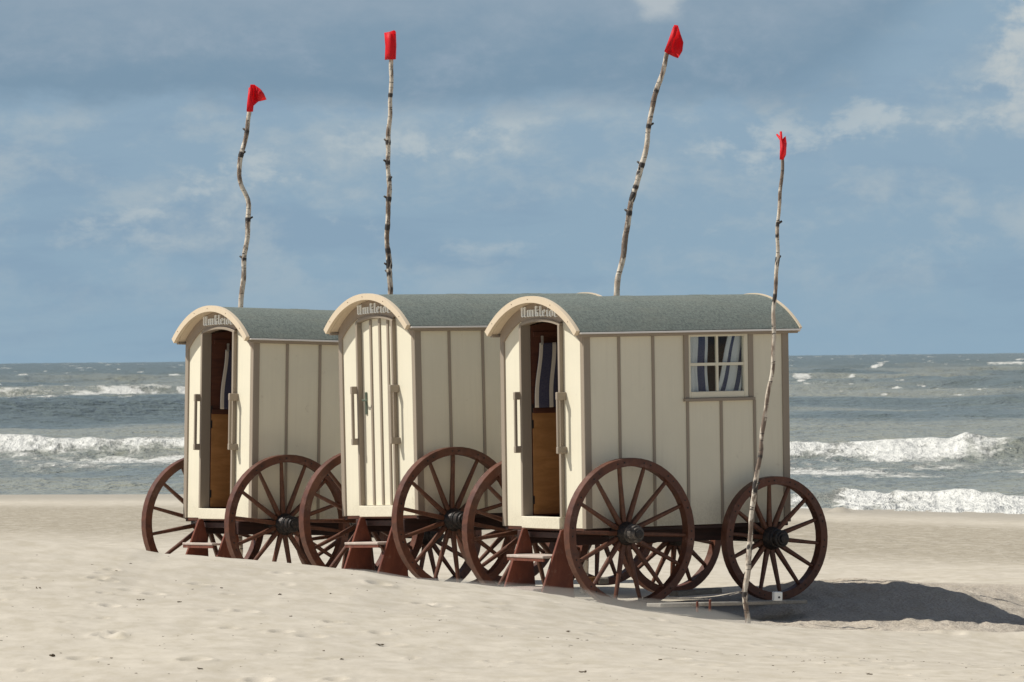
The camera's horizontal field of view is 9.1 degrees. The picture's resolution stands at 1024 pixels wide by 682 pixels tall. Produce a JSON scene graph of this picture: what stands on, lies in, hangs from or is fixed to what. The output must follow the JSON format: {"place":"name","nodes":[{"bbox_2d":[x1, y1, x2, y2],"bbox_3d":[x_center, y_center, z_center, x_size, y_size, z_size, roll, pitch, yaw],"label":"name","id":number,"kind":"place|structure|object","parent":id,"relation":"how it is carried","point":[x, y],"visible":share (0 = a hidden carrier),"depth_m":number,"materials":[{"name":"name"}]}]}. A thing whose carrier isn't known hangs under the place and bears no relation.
{"place":"outdoors","nodes":[
{"label":"outdoors","id":0,"kind":"place"},
{"bbox_2d":[0,494,1023,681],"bbox_3d":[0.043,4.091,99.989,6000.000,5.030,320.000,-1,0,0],"label":"beach","id":1,"kind":"structure","parent":0,"point":[907,591],"depth_m":50.18,"materials":[{"name":"beige sand"}]},
{"bbox_2d":[237,84,266,555],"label":"birch pole","id":2,"kind":"object","parent":1,"relation":"on","point":[255,94],"visible":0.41,"depth_m":68.18,"materials":[{"name":"grey plant"}]},
{"bbox_2d":[141,305,481,581],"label":"bathing cart","id":3,"kind":"object","parent":1,"relation":"on","point":[262,449],"visible":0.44,"depth_m":65.74,"materials":[{"name":"beige paint"}]},
{"bbox_2d":[209,331,231,507],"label":"door","id":4,"kind":"structure","parent":3,"relation":"in","point":[220,456],"depth_m":66.32,"materials":[{"name":"brown wood"}]},
{"bbox_2d":[220,343,231,408],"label":"hanging towel","id":5,"kind":"object","parent":3,"relation":"hanging from","point":[226,385],"visible":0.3,"depth_m":66.32,"materials":[{"name":"fabric"}]},
{"bbox_2d":[383,30,395,293],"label":"birch pole","id":6,"kind":"object","parent":1,"relation":"on","point":[390,46],"visible":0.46,"depth_m":66.38,"materials":[{"name":"grey plant"}]},
{"bbox_2d":[299,292,652,584],"bbox_3d":[-0.366,0.998,63.638,3.019,2.954,2.106,-1,-1,-33],"label":"bathing cart","id":7,"kind":"object","parent":1,"relation":"on","point":[419,455],"visible":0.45,"depth_m":62.82,"materials":[{"name":"beige paint"}]},
{"bbox_2d":[362,318,393,504],"bbox_3d":[-1.314,0.690,63.039,0.085,1.841,0.622,-1,-1,-33],"label":"door","id":8,"kind":"structure","parent":7,"relation":"in","point":[376,337],"depth_m":63.09,"materials":[{"name":"beige paint"}]},
{"bbox_2d":[0,556,1023,680],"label":"weed crumbs","id":9,"kind":"object","parent":1,"relation":"on","point":[527,647],"visible":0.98,"depth_m":45.99,"materials":[{"name":"brown plant"}]},
{"bbox_2d":[598,577,608,583],"bbox_3d":[0.882,2.313,61.794,0.090,0.058,0.080,-1,0,-11],"label":"wooden block","id":10,"kind":"object","parent":1,"relation":"on","point":[603,580],"depth_m":61.76,"materials":[{"name":"grey wood"}]},
{"bbox_2d":[579,25,682,594],"bbox_3d":[1.168,-0.306,62.613,1.075,5.562,0.164,-1,0,0],"label":"birch pole","id":11,"kind":"object","parent":1,"relation":"on","point":[674,47],"visible":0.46,"depth_m":62.59,"materials":[{"name":"grey wood"}]},
{"bbox_2d":[462,293,827,608],"bbox_3d":[1.244,1.033,61.169,3.002,2.954,2.106,-1,0,-33],"label":"bathing cart","id":12,"kind":"object","parent":1,"relation":"on","point":[645,432],"visible":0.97,"depth_m":60.69,"materials":[{"name":"beige paint"}]},
{"bbox_2d":[530,322,559,514],"bbox_3d":[0.468,0.740,60.996,0.626,1.841,0.048,-1,0,-26],"label":"door","id":13,"kind":"structure","parent":12,"relation":"in","point":[545,460],"depth_m":60.91,"materials":[{"name":"brown wood"}]},
{"bbox_2d":[535,336,557,407],"bbox_3d":[0.433,0.289,60.921,0.485,0.684,0.028,-1,0,-26],"label":"curtain","id":14,"kind":"object","parent":12,"relation":"hanging from","point":[546,385],"visible":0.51,"depth_m":60.87,"materials":[{"name":"fabric"}]},
{"bbox_2d":[683,334,755,401],"bbox_3d":[1.947,0.243,60.801,0.814,0.661,0.109,-1,0,-33],"label":"window","id":15,"kind":"structure","parent":12,"relation":"in","point":[737,370],"depth_m":60.80,"materials":[{"name":"beige paint"}]},
{"bbox_2d":[669,588,721,596],"bbox_3d":[1.761,2.412,61.444,0.528,0.065,0.160,0,0,-35],"label":"wooden plank","id":16,"kind":"object","parent":1,"relation":"on","point":[690,592],"visible":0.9,"depth_m":61.37,"materials":[{"name":"grey wood"}]},
{"bbox_2d":[647,599,806,606],"bbox_3d":[2.019,2.456,59.919,1.888,0.062,0.200,0,0,-41],"label":"wooden plank","id":17,"kind":"object","parent":1,"relation":"on","point":[725,603],"visible":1,"depth_m":59.79,"materials":[{"name":"grey wood"}]},
{"bbox_2d":[739,131,786,622],"bbox_3d":[2.283,0.406,58.190,0.484,4.623,0.143,-1,0,0],"label":"birch pole","id":18,"kind":"object","parent":1,"relation":"on","point":[756,482],"visible":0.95,"depth_m":58.18,"materials":[{"name":"grey wood"}]},
{"bbox_2d":[772,592,781,600],"bbox_3d":[2.489,2.394,60.042,0.080,0.085,0.083,1,-1,-14],"label":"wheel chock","id":19,"kind":"object","parent":1,"relation":"on","point":[776,596],"visible":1,"depth_m":60.01,"materials":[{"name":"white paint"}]},
{"bbox_2d":[0,353,1023,513],"bbox_3d":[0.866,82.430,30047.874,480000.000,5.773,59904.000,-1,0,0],"label":"sea","id":20,"kind":"structure","parent":0,"point":[924,432],"depth_m":260.32,"materials":[{"name":"liquid"}]},
{"bbox_2d":[0,0,1023,363],"label":"sky","id":21,"kind":"structure","parent":0,"point":[518,127],"materials":[{"name":"blue"}]}
]}

